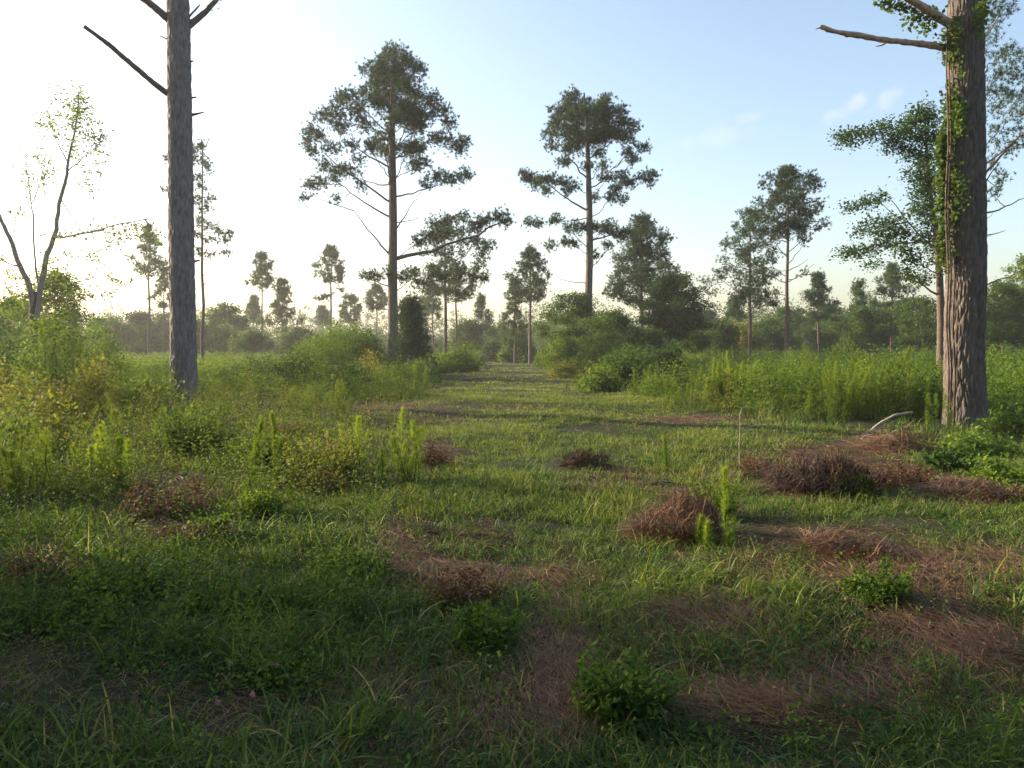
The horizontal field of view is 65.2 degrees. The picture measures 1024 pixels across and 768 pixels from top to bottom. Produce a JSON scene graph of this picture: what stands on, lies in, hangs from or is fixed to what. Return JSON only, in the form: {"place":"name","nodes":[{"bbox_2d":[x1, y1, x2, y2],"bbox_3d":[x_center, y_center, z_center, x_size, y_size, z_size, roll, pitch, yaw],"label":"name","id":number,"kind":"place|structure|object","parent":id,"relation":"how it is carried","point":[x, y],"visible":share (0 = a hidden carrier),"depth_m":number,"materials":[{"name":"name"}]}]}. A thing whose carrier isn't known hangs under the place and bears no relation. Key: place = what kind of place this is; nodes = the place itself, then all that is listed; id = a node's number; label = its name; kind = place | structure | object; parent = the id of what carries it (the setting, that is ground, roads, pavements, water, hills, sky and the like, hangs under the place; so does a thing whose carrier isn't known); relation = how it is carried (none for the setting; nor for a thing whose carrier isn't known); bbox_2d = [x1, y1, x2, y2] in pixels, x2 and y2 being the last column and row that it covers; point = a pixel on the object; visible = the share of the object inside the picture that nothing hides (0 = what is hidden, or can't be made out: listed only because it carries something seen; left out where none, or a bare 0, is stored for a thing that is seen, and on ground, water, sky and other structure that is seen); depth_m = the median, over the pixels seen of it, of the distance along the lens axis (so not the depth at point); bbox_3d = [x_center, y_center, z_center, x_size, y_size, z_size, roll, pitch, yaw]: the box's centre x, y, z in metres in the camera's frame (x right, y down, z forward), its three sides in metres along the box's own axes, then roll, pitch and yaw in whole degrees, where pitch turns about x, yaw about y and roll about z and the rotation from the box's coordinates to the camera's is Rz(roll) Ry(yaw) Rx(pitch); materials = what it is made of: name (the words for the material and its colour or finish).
{"place":"outdoors","nodes":[
{"label":"outdoors","id":0,"kind":"place"},
{"bbox_2d":[0,361,1023,767],"bbox_3d":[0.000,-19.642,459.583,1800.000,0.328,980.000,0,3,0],"label":"ground","id":1,"kind":"structure","parent":0,"point":[34,661],"depth_m":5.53,"materials":[{"name":"green plant"}]},
{"bbox_2d":[0,423,59,499],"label":"dog fennel","id":2,"kind":"object","parent":1,"relation":"on","point":[43,437],"visible":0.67,"depth_m":7.99,"materials":[{"name":"green plant"}]},
{"bbox_2d":[0,392,64,460],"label":"shrub","id":3,"kind":"object","parent":1,"relation":"on","point":[19,404],"visible":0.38,"depth_m":11.04,"materials":[{"name":"green plant"}]},
{"bbox_2d":[0,541,92,588],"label":"dead weed","id":4,"kind":"object","parent":1,"relation":"on","point":[22,571],"visible":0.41,"depth_m":5.05,"materials":[{"name":"brown plant"}]},
{"bbox_2d":[2,383,103,445],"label":"shrub","id":5,"kind":"object","parent":1,"relation":"on","point":[44,403],"visible":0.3,"depth_m":12.06,"materials":[{"name":"green plant"}]},
{"bbox_2d":[0,265,120,362],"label":"broadleaf tree","id":6,"kind":"object","parent":1,"relation":"on","point":[56,290],"visible":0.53,"depth_m":29.53,"materials":[{"name":"green plant"}]},
{"bbox_2d":[0,356,126,427],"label":"shrub","id":7,"kind":"object","parent":1,"relation":"on","point":[13,385],"visible":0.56,"depth_m":15.24,"materials":[{"name":"green plant"}]},
{"bbox_2d":[4,300,142,409],"bbox_3d":[-11.020,-0.758,19.629,3.394,2.787,3.246,0,3,0],"label":"shrub","id":8,"kind":"object","parent":1,"relation":"on","point":[48,364],"visible":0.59,"depth_m":19.58,"materials":[{"name":"green plant"}]},
{"bbox_2d":[30,585,131,640],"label":"leafy weed","id":9,"kind":"object","parent":1,"relation":"on","point":[74,609],"visible":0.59,"depth_m":4.26,"materials":[{"name":"green plant"}]},
{"bbox_2d":[0,76,167,363],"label":"forked tree","id":10,"kind":"object","parent":1,"relation":"on","point":[34,297],"visible":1,"depth_m":26.70,"materials":[{"name":"green plant"}]},
{"bbox_2d":[45,349,140,422],"bbox_3d":[-8.516,0.042,16.039,1.821,1.480,2.252,0,3,0],"label":"shrub","id":11,"kind":"object","parent":1,"relation":"on","point":[91,368],"visible":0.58,"depth_m":15.94,"materials":[{"name":"green plant"}]},
{"bbox_2d":[69,421,128,491],"bbox_3d":[-4.329,0.768,8.388,0.623,0.768,0.465,2,3,39],"label":"dog fennel","id":12,"kind":"object","parent":1,"relation":"on","point":[98,443],"visible":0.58,"depth_m":8.34,"materials":[{"name":"green plant"}]},
{"bbox_2d":[82,314,144,351],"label":"broadleaf tree","id":13,"kind":"object","parent":1,"relation":"on","point":[127,337],"visible":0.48,"depth_m":87.46,"materials":[{"name":"green plant"}]},
{"bbox_2d":[41,537,187,609],"bbox_3d":[-2.400,1.137,4.847,0.765,0.357,0.721,2,3,35],"label":"leafy weed","id":14,"kind":"object","parent":1,"relation":"on","point":[89,575],"visible":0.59,"depth_m":4.79,"materials":[{"name":"green plant"}]},
{"bbox_2d":[89,366,185,416],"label":"shrub","id":15,"kind":"object","parent":1,"relation":"on","point":[132,390],"visible":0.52,"depth_m":16.57,"materials":[{"name":"green plant"}]},
{"bbox_2d":[108,308,169,355],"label":"broadleaf tree","id":16,"kind":"object","parent":1,"relation":"on","point":[139,318],"visible":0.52,"depth_m":95.12,"materials":[{"name":"green plant"}]},
{"bbox_2d":[122,223,164,356],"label":"pine tree","id":17,"kind":"object","parent":1,"relation":"on","point":[152,263],"visible":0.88,"depth_m":77.37,"materials":[{"name":"green plant"}]},
{"bbox_2d":[83,0,221,406],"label":"pine tree","id":18,"kind":"object","parent":1,"relation":"on","point":[181,24],"visible":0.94,"depth_m":19.59,"materials":[{"name":"grey plant"}]},
{"bbox_2d":[119,472,223,528],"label":"dead weed","id":19,"kind":"object","parent":1,"relation":"on","point":[172,505],"visible":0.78,"depth_m":7.03,"materials":[{"name":"brown plant"}]},
{"bbox_2d":[156,138,234,360],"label":"pine tree","id":20,"kind":"object","parent":1,"relation":"on","point":[201,145],"visible":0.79,"depth_m":54.21,"materials":[{"name":"green plant"}]},
{"bbox_2d":[143,393,248,459],"bbox_3d":[-4.396,0.583,11.011,1.270,0.893,1.236,2,3,40],"label":"leafy weed","id":21,"kind":"object","parent":1,"relation":"on","point":[176,424],"visible":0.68,"depth_m":10.88,"materials":[{"name":"green plant"}]},
{"bbox_2d":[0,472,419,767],"bbox_3d":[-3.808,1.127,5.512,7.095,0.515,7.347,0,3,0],"label":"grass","id":22,"kind":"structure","parent":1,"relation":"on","point":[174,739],"depth_m":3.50,"materials":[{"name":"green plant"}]},
{"bbox_2d":[0,369,440,508],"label":"ground weeds","id":23,"kind":"object","parent":1,"relation":"on","point":[131,471],"visible":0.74,"depth_m":9.86,"materials":[{"name":"green plant"}]},
{"bbox_2d":[162,574,279,630],"bbox_3d":[-1.608,1.220,4.549,0.649,0.254,0.563,0,3,0],"label":"leafy weed","id":24,"kind":"object","parent":1,"relation":"on","point":[199,600],"visible":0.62,"depth_m":4.50,"materials":[{"name":"green plant"}]},
{"bbox_2d":[197,300,253,357],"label":"broadleaf tree","id":25,"kind":"object","parent":1,"relation":"on","point":[220,313],"visible":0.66,"depth_m":90.85,"materials":[{"name":"green plant"}]},
{"bbox_2d":[222,328,279,354],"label":"broadleaf tree","id":26,"kind":"object","parent":1,"relation":"on","point":[256,341],"visible":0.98,"depth_m":77.26,"materials":[{"name":"green plant"}]},
{"bbox_2d":[229,482,288,518],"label":"leafy weed","id":27,"kind":"object","parent":1,"relation":"on","point":[254,496],"visible":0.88,"depth_m":7.02,"materials":[{"name":"green plant"}]},
{"bbox_2d":[243,250,276,352],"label":"pine tree","id":28,"kind":"object","parent":1,"relation":"on","point":[261,270],"visible":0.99,"depth_m":95.13,"materials":[{"name":"green plant"}]},
{"bbox_2d":[220,425,305,468],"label":"leafy weed","id":29,"kind":"object","parent":1,"relation":"on","point":[281,440],"visible":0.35,"depth_m":9.88,"materials":[{"name":"green plant"}]},
{"bbox_2d":[221,640,346,700],"bbox_3d":[-1.008,1.302,3.569,0.506,0.175,0.499,3,4,45],"label":"leafy weed","id":30,"kind":"object","parent":1,"relation":"on","point":[297,680],"visible":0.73,"depth_m":3.58,"materials":[{"name":"green plant"}]},
{"bbox_2d":[262,276,305,355],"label":"pine tree","id":31,"kind":"object","parent":1,"relation":"on","point":[278,304],"visible":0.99,"depth_m":93.26,"materials":[{"name":"green plant"}]},
{"bbox_2d":[254,338,331,390],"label":"shrub","id":32,"kind":"object","parent":1,"relation":"on","point":[299,366],"visible":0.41,"depth_m":25.66,"materials":[{"name":"green plant"}]},
{"bbox_2d":[224,570,377,628],"bbox_3d":[-1.208,1.201,4.561,0.766,0.321,0.730,2,3,36],"label":"leafy weed","id":33,"kind":"object","parent":1,"relation":"on","point":[331,589],"visible":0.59,"depth_m":4.48,"materials":[{"name":"green plant"}]},
{"bbox_2d":[290,325,363,373],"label":"shrub","id":34,"kind":"object","parent":1,"relation":"on","point":[319,345],"visible":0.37,"depth_m":33.15,"materials":[{"name":"green plant"}]},
{"bbox_2d":[282,430,376,482],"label":"leafy weed","id":35,"kind":"object","parent":1,"relation":"on","point":[325,453],"visible":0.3,"depth_m":8.88,"materials":[{"name":"green plant"}]},
{"bbox_2d":[311,243,347,332],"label":"pine tree","id":36,"kind":"object","parent":1,"relation":"on","point":[331,252],"visible":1,"depth_m":91.12,"materials":[{"name":"green plant"}]},
{"bbox_2d":[282,313,388,367],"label":"shrub","id":37,"kind":"object","parent":1,"relation":"on","point":[360,343],"visible":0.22,"depth_m":39.59,"materials":[{"name":"green plant"}]},
{"bbox_2d":[287,356,387,393],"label":"shrub","id":38,"kind":"object","parent":1,"relation":"on","point":[338,370],"visible":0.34,"depth_m":23.97,"materials":[{"name":"green plant"}]},
{"bbox_2d":[303,539,411,586],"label":"leafy weed","id":39,"kind":"object","parent":1,"relation":"on","point":[339,554],"visible":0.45,"depth_m":5.33,"materials":[{"name":"green plant"}]},
{"bbox_2d":[353,406,427,480],"bbox_3d":[-1.403,0.682,9.113,0.917,0.879,0.646,0,3,0],"label":"dog fennel","id":40,"kind":"object","parent":1,"relation":"on","point":[381,459],"visible":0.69,"depth_m":9.04,"materials":[{"name":"green plant"}]},
{"bbox_2d":[297,38,516,365],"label":"pine tree","id":41,"kind":"object","parent":1,"relation":"on","point":[402,109],"visible":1,"depth_m":41.30,"materials":[{"name":"green plant"}]},
{"bbox_2d":[386,290,439,372],"bbox_3d":[-4.734,-2.173,37.805,2.640,4.662,3.179,0,3,0],"label":"cedar tree","id":42,"kind":"object","parent":1,"relation":"on","point":[411,341],"visible":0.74,"depth_m":37.62,"materials":[{"name":"green plant"}]},
{"bbox_2d":[413,213,481,355],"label":"pine tree","id":43,"kind":"object","parent":1,"relation":"on","point":[444,263],"visible":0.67,"depth_m":61.38,"materials":[{"name":"green plant"}]},
{"bbox_2d":[427,339,494,371],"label":"shrub","id":44,"kind":"object","parent":1,"relation":"on","point":[464,361],"visible":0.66,"depth_m":47.34,"materials":[{"name":"green plant"}]},
{"bbox_2d":[410,560,512,609],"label":"dead weed","id":45,"kind":"object","parent":1,"relation":"on","point":[470,586],"visible":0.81,"depth_m":4.81,"materials":[{"name":"brown plant"}]},
{"bbox_2d":[447,318,491,353],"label":"broadleaf tree","id":46,"kind":"object","parent":1,"relation":"on","point":[466,327],"visible":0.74,"depth_m":95.03,"materials":[{"name":"green plant"}]},
{"bbox_2d":[431,599,524,657],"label":"leafy weed","id":47,"kind":"object","parent":1,"relation":"on","point":[496,626],"visible":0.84,"depth_m":4.05,"materials":[{"name":"green plant"}]},
{"bbox_2d":[0,347,1021,368],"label":"meadow brush","id":48,"kind":"object","parent":1,"relation":"on","point":[239,355],"visible":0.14,"depth_m":71.93,"materials":[{"name":"green plant"}]},
{"bbox_2d":[0,285,1022,355],"bbox_3d":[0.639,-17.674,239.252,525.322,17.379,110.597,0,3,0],"label":"wood","id":49,"kind":"object","parent":1,"relation":"on","point":[438,323],"visible":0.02,"depth_m":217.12,"materials":[{"name":"green plant"}]},
{"bbox_2d":[0,351,1023,418],"bbox_3d":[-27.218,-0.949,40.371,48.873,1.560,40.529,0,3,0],"label":"meadow brush","id":50,"kind":"object","parent":1,"relation":"on","point":[207,366],"visible":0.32,"depth_m":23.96,"materials":[{"name":"green plant"}]},
{"bbox_2d":[0,397,1023,767],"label":"dry straw","id":51,"kind":"object","parent":1,"relation":"on","point":[730,689],"visible":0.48,"depth_m":4.05,"materials":[{"name":"brown plant"}]},
{"bbox_2d":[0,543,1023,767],"bbox_3d":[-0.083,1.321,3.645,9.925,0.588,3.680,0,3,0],"label":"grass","id":52,"kind":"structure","parent":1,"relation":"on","point":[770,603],"depth_m":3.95,"materials":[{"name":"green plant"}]},
{"bbox_2d":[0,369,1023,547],"bbox_3d":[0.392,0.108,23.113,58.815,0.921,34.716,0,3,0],"label":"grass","id":53,"kind":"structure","parent":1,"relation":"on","point":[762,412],"depth_m":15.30,"materials":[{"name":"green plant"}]},
{"bbox_2d":[0,404,1023,767],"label":"ground weeds","id":54,"kind":"object","parent":1,"relation":"on","point":[174,632],"visible":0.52,"depth_m":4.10,"materials":[{"name":"green plant"}]},
{"bbox_2d":[0,395,1023,767],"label":"dead leaves","id":55,"kind":"object","parent":1,"relation":"on","point":[652,635],"visible":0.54,"depth_m":3.90,"materials":[{"name":"brown plant"}]},
{"bbox_2d":[497,276,535,362],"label":"pine tree","id":56,"kind":"object","parent":1,"relation":"on","point":[511,330],"visible":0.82,"depth_m":75.44,"materials":[{"name":"green plant"}]},
{"bbox_2d":[502,242,552,363],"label":"pine tree","id":57,"kind":"object","parent":1,"relation":"on","point":[537,282],"visible":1,"depth_m":69.41,"materials":[{"name":"green plant"}]},
{"bbox_2d":[539,321,593,371],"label":"shrub","id":58,"kind":"object","parent":1,"relation":"on","point":[560,352],"visible":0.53,"depth_m":47.72,"materials":[{"name":"green plant"}]},
{"bbox_2d":[530,289,609,352],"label":"broadleaf tree","id":59,"kind":"object","parent":1,"relation":"on","point":[578,309],"visible":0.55,"depth_m":49.18,"materials":[{"name":"green plant"}]},
{"bbox_2d":[552,444,620,470],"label":"brush clump","id":60,"kind":"object","parent":1,"relation":"on","point":[586,459],"visible":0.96,"depth_m":9.75,"materials":[{"name":"brown plant"}]},
{"bbox_2d":[517,83,662,343],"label":"pine tree","id":61,"kind":"object","parent":1,"relation":"on","point":[588,115],"visible":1,"depth_m":49.29,"materials":[{"name":"green plant"}]},
{"bbox_2d":[565,363,622,392],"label":"shrub","id":62,"kind":"object","parent":1,"relation":"on","point":[602,381],"visible":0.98,"depth_m":26.64,"materials":[{"name":"green plant"}]},
{"bbox_2d":[570,305,649,358],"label":"broadleaf tree","id":63,"kind":"object","parent":1,"relation":"on","point":[610,321],"visible":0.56,"depth_m":45.45,"materials":[{"name":"green plant"}]},
{"bbox_2d":[591,337,665,389],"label":"shrub","id":64,"kind":"object","parent":1,"relation":"on","point":[623,364],"visible":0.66,"depth_m":28.94,"materials":[{"name":"green plant"}]},
{"bbox_2d":[563,640,702,731],"bbox_3d":[0.460,1.215,3.239,0.514,0.326,0.518,0,3,0],"label":"leafy weed","id":65,"kind":"object","parent":1,"relation":"on","point":[607,696],"visible":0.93,"depth_m":3.15,"materials":[{"name":"green plant"}]},
{"bbox_2d":[601,208,685,327],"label":"pine tree","id":66,"kind":"object","parent":1,"relation":"on","point":[642,231],"visible":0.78,"depth_m":58.80,"materials":[{"name":"green plant"}]},
{"bbox_2d":[638,339,690,383],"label":"shrub","id":67,"kind":"object","parent":1,"relation":"on","point":[658,356],"visible":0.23,"depth_m":31.42,"materials":[{"name":"green plant"}]},
{"bbox_2d":[619,270,720,352],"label":"broadleaf tree","id":68,"kind":"object","parent":1,"relation":"on","point":[679,309],"visible":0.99,"depth_m":54.89,"materials":[{"name":"green plant"}]},
{"bbox_2d":[608,481,741,547],"bbox_3d":[1.313,1.045,6.496,1.108,0.515,1.057,0,3,0],"label":"straw heap","id":69,"kind":"object","parent":1,"relation":"on","point":[680,515],"visible":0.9,"depth_m":6.38,"materials":[{"name":"brown plant"}]},
{"bbox_2d":[677,471,743,521],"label":"leafy weed","id":70,"kind":"object","parent":1,"relation":"on","point":[716,497],"visible":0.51,"depth_m":7.15,"materials":[{"name":"green plant"}]},
{"bbox_2d":[703,316,745,353],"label":"broadleaf tree","id":71,"kind":"object","parent":1,"relation":"on","point":[724,339],"visible":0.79,"depth_m":69.30,"materials":[{"name":"green plant"}]},
{"bbox_2d":[695,205,785,359],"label":"pine tree","id":72,"kind":"object","parent":1,"relation":"on","point":[744,253],"visible":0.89,"depth_m":61.22,"materials":[{"name":"green plant"}]},
{"bbox_2d":[738,315,805,352],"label":"broadleaf tree","id":73,"kind":"object","parent":1,"relation":"on","point":[767,327],"visible":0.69,"depth_m":84.84,"materials":[{"name":"green plant"}]},
{"bbox_2d":[744,163,831,360],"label":"pine tree","id":74,"kind":"object","parent":1,"relation":"on","point":[787,226],"visible":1,"depth_m":51.29,"materials":[{"name":"green plant"}]},
{"bbox_2d":[578,333,1023,421],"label":"meadow brush","id":75,"kind":"object","parent":1,"relation":"on","point":[864,364],"visible":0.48,"depth_m":22.21,"materials":[{"name":"green plant"}]},
{"bbox_2d":[792,268,839,356],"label":"pine tree","id":76,"kind":"object","parent":1,"relation":"on","point":[818,288],"visible":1,"depth_m":73.47,"materials":[{"name":"green plant"}]},
{"bbox_2d":[739,443,909,502],"bbox_3d":[3.237,0.884,8.293,1.736,0.641,1.631,0,3,0],"label":"brush pile","id":77,"kind":"object","parent":1,"relation":"on","point":[823,472],"visible":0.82,"depth_m":8.13,"materials":[{"name":"brown plant"}]},
{"bbox_2d":[825,302,890,355],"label":"broadleaf tree","id":78,"kind":"object","parent":1,"relation":"on","point":[857,315],"visible":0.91,"depth_m":69.36,"materials":[{"name":"green plant"}]},
{"bbox_2d":[770,511,960,571],"bbox_3d":[2.360,1.131,5.629,1.093,0.271,1.311,-2,3,-31],"label":"straw mat","id":79,"kind":"object","parent":1,"relation":"on","point":[840,544],"visible":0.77,"depth_m":5.60,"materials":[{"name":"brown plant"}]},
{"bbox_2d":[833,552,923,609],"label":"leafy weed","id":80,"kind":"object","parent":1,"relation":"on","point":[893,585],"visible":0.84,"depth_m":4.59,"materials":[{"name":"green plant"}]},
{"bbox_2d":[819,420,948,453],"bbox_3d":[5.650,0.808,11.943,2.130,0.512,1.871,0,3,0],"label":"twig pile","id":81,"kind":"object","parent":1,"relation":"on","point":[888,440],"visible":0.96,"depth_m":11.77,"materials":[{"name":"dry twigs"}]},
{"bbox_2d":[826,90,946,381],"bbox_3d":[12.867,-4.635,26.690,4.854,9.860,2.950,0,3,0],"label":"broadleaf tree","id":82,"kind":"object","parent":1,"relation":"on","point":[922,164],"visible":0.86,"depth_m":26.46,"materials":[{"name":"green plant"}]},
{"bbox_2d":[866,261,918,352],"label":"pine tree","id":83,"kind":"object","parent":1,"relation":"on","point":[897,286],"visible":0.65,"depth_m":71.38,"materials":[{"name":"green plant"}]},
{"bbox_2d":[864,351,942,416],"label":"shrub","id":84,"kind":"object","parent":1,"relation":"on","point":[895,401],"visible":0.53,"depth_m":16.93,"materials":[{"name":"green plant"}]},
{"bbox_2d":[885,294,936,351],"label":"broadleaf tree","id":85,"kind":"object","parent":1,"relation":"on","point":[928,327],"visible":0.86,"depth_m":65.28,"materials":[{"name":"green plant"}]},
{"bbox_2d":[816,0,1023,427],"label":"pine tree","id":86,"kind":"object","parent":1,"relation":"on","point":[971,267],"visible":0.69,"depth_m":15.09,"materials":[{"name":"brown plant"}]},
{"bbox_2d":[872,0,994,426],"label":"climbing vine","id":87,"kind":"object","parent":86,"relation":"attached to","point":[952,122],"visible":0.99,"depth_m":15.07,"materials":[{"name":"green plant"}]},
{"bbox_2d":[906,443,985,473],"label":"shrub","id":88,"kind":"object","parent":1,"relation":"on","point":[938,460],"visible":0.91,"depth_m":9.80,"materials":[{"name":"green plant"}]},
{"bbox_2d":[883,471,1023,507],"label":"straw mat","id":89,"kind":"object","parent":1,"relation":"on","point":[965,486],"visible":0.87,"depth_m":7.90,"materials":[{"name":"brown plant"}]},
{"bbox_2d":[939,422,1023,458],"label":"shrub","id":90,"kind":"object","parent":1,"relation":"on","point":[958,441],"visible":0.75,"depth_m":11.01,"materials":[{"name":"green plant"}]},
{"bbox_2d":[957,446,1023,491],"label":"shrub","id":91,"kind":"object","parent":1,"relation":"on","point":[1005,475],"visible":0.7,"depth_m":8.59,"materials":[{"name":"green plant"}]},
{"bbox_2d":[967,391,1023,441],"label":"shrub","id":92,"kind":"object","parent":1,"relation":"on","point":[1009,424],"visible":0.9,"depth_m":13.06,"materials":[{"name":"green plant"}]},
{"bbox_2d":[984,0,1023,284],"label":"pine tree","id":93,"kind":"object","parent":1,"relation":"on","point":[1003,50],"visible":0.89,"depth_m":31.61,"materials":[{"name":"green plant"}]},
{"bbox_2d":[985,276,1023,359],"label":"broadleaf tree","id":94,"kind":"object","parent":1,"relation":"on","point":[1011,303],"visible":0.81,"depth_m":56.88,"materials":[{"name":"green plant"}]},
{"bbox_2d":[0,0,1023,347],"label":"sky","id":95,"kind":"structure","parent":0,"point":[725,94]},
{"bbox_2d":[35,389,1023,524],"bbox_3d":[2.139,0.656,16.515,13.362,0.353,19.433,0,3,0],"label":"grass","id":96,"kind":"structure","parent":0,"point":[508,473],"depth_m":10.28,"materials":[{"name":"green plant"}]},
{"bbox_2d":[384,361,696,406],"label":"grass","id":97,"kind":"structure","parent":0,"point":[466,388],"depth_m":27.61,"materials":[{"name":"green plant"}]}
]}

